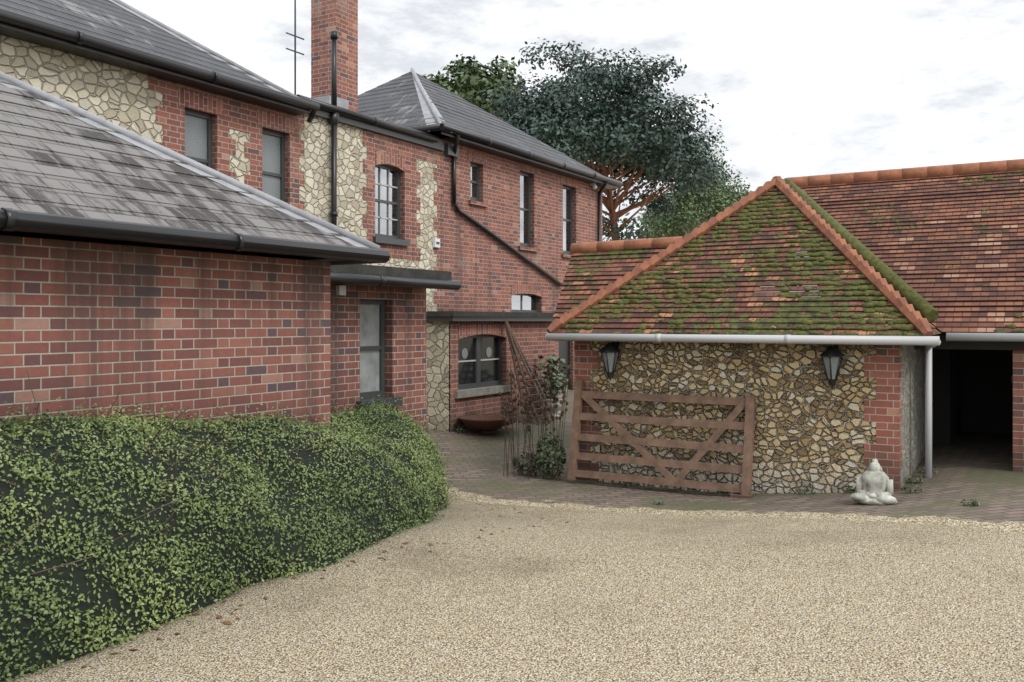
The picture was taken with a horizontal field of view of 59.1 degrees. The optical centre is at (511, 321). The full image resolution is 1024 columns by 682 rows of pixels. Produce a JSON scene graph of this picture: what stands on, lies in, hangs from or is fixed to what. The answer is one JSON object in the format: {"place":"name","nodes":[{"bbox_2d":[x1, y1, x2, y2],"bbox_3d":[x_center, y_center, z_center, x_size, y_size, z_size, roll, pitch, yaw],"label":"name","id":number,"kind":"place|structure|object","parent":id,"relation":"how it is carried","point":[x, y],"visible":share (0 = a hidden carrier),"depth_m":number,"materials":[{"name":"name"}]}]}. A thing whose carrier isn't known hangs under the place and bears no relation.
{"place":"outdoors","nodes":[
{"label":"outdoors","id":0,"kind":"place"},
{"bbox_2d":[0,35,601,389],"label":"house walls","id":1,"kind":"structure","parent":0,"point":[394,197],"depth_m":15.43,"materials":[{"name":"red brick"}]},
{"bbox_2d":[0,0,622,286],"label":"house roofs","id":2,"kind":"structure","parent":1,"relation":"on","point":[412,106],"depth_m":14.46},
{"bbox_2d":[4,390,1023,681],"bbox_3d":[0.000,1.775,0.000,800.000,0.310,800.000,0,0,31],"label":"ground","id":3,"kind":"structure","parent":0,"point":[596,596],"depth_m":5.08,"materials":[{"name":"beige gravel"}]},
{"bbox_2d":[0,71,389,425],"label":"building wing","id":4,"kind":"structure","parent":3,"relation":"on","point":[135,268],"depth_m":6.57,"materials":[{"name":"brick"}]},
{"bbox_2d":[0,370,459,681],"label":"box hedge","id":5,"kind":"object","parent":3,"relation":"on","point":[116,529],"visible":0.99,"depth_m":5.28,"materials":[{"name":"green plant"}]},
{"bbox_2d":[82,508,567,666],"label":"fallen leaves","id":6,"kind":"object","parent":3,"relation":"on","point":[229,622],"visible":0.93,"depth_m":5.27,"materials":[{"name":"brown plant"}]},
{"bbox_2d":[278,257,460,431],"bbox_3d":[-2.905,0.675,10.296,3.690,2.510,2.860,0,0,31],"label":"flat roof extension","id":7,"kind":"object","parent":3,"relation":"on","point":[377,330],"visible":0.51,"depth_m":10.05,"materials":[{"name":"brick"}]},
{"bbox_2d":[420,54,531,120],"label":"oak tree","id":8,"kind":"object","parent":3,"relation":"on","point":[470,80],"visible":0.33,"depth_m":62.22,"materials":[{"name":"green plant"}]},
{"bbox_2d":[426,311,554,431],"bbox_3d":[-0.790,0.890,15.553,1.960,2.080,3.620,0,0,31],"label":"extension","id":9,"kind":"object","parent":3,"relation":"on","point":[469,360],"visible":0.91,"depth_m":14.37,"materials":[{"name":"brick"}]},
{"bbox_2d":[479,37,732,240],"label":"pine tree","id":10,"kind":"object","parent":3,"relation":"on","point":[623,136],"visible":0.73,"depth_m":46.79,"materials":[{"name":"green plant"}]},
{"bbox_2d":[619,171,744,239],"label":"tree","id":11,"kind":"object","parent":3,"relation":"on","point":[647,230],"visible":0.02,"depth_m":90.40,"materials":[{"name":"green plant"}]},
{"bbox_2d":[642,119,750,237],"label":"birch tree","id":12,"kind":"object","parent":3,"relation":"on","point":[675,223],"visible":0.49,"depth_m":58.48,"materials":[{"name":"green plant"}]},
{"bbox_2d":[453,361,979,505],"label":"plants","id":13,"kind":"object","parent":3,"relation":"on","point":[538,463],"visible":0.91,"depth_m":11.04,"materials":[{"name":"green plant"}]},
{"bbox_2d":[545,159,1023,490],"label":"outbuilding","id":14,"kind":"structure","parent":3,"relation":"on","point":[915,275],"depth_m":10.83,"materials":[{"name":"red tile"}]},
{"bbox_2d":[599,341,620,379],"bbox_3d":[1.158,0.453,10.588,0.225,0.475,0.290,0,0,31],"label":"lantern","id":15,"kind":"object","parent":14,"relation":"attached to","point":[610,351],"visible":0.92,"depth_m":10.53,"materials":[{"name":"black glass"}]},
{"bbox_2d":[590,341,875,492],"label":"stone wall","id":16,"kind":"structure","parent":14,"relation":"attached to","point":[813,429],"depth_m":9.86,"materials":[{"name":"beige stone"}]},
{"bbox_2d":[820,344,844,387],"bbox_3d":[3.303,0.453,9.314,0.225,0.475,0.290,0,0,31],"label":"lantern","id":17,"kind":"object","parent":14,"relation":"hanging from","point":[832,355],"visible":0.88,"depth_m":9.26,"materials":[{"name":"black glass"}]},
{"bbox_2d":[121,0,1023,323],"label":"sky","id":18,"kind":"structure","parent":0,"point":[800,88],"materials":[{"name":"white"}]},
{"bbox_2d":[426,390,1023,531],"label":"brick paving","id":19,"kind":"structure","parent":0,"point":[977,466],"depth_m":9.73,"materials":[{"name":"grey brick"}]},
{"bbox_2d":[458,414,516,434],"bbox_3d":[-0.372,1.587,13.770,0.900,0.250,0.900,0,0,31],"label":"fire bowl","id":20,"kind":"object","parent":19,"relation":"on","point":[487,424],"visible":0.95,"depth_m":13.59,"materials":[{"name":"brown metal"}]},
{"bbox_2d":[503,311,552,423],"bbox_3d":[0.292,0.741,14.836,0.837,1.822,0.551,0,0,31],"label":"wicker obelisk","id":21,"kind":"object","parent":19,"relation":"on","point":[513,344],"visible":0.81,"depth_m":14.76,"materials":[{"name":"brown wicker"}]},
{"bbox_2d":[533,353,571,413],"bbox_3d":[0.706,1.097,15.795,0.727,1.046,0.727,0,0,31],"label":"shrub","id":22,"kind":"object","parent":19,"relation":"on","point":[552,362],"visible":0.45,"depth_m":15.77,"materials":[{"name":"plant"}]},
{"bbox_2d":[538,371,567,416],"bbox_3d":[0.687,1.235,15.289,0.490,0.771,0.517,0,0,31],"label":"climbing plant","id":23,"kind":"object","parent":19,"relation":"on","point":[559,384],"visible":0.59,"depth_m":15.22,"materials":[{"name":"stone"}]},
{"bbox_2d":[567,380,755,497],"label":"field gate","id":24,"kind":"structure","parent":19,"relation":"on","point":[747,426],"depth_m":10.19,"materials":[{"name":"brown wood"}]},
{"bbox_2d":[850,459,897,504],"bbox_3d":[3.442,1.527,8.578,0.410,0.440,0.285,0,0,31],"label":"buddha statue","id":25,"kind":"object","parent":19,"relation":"on","point":[874,484],"visible":0.96,"depth_m":8.50,"materials":[{"name":"stone"}]}
]}

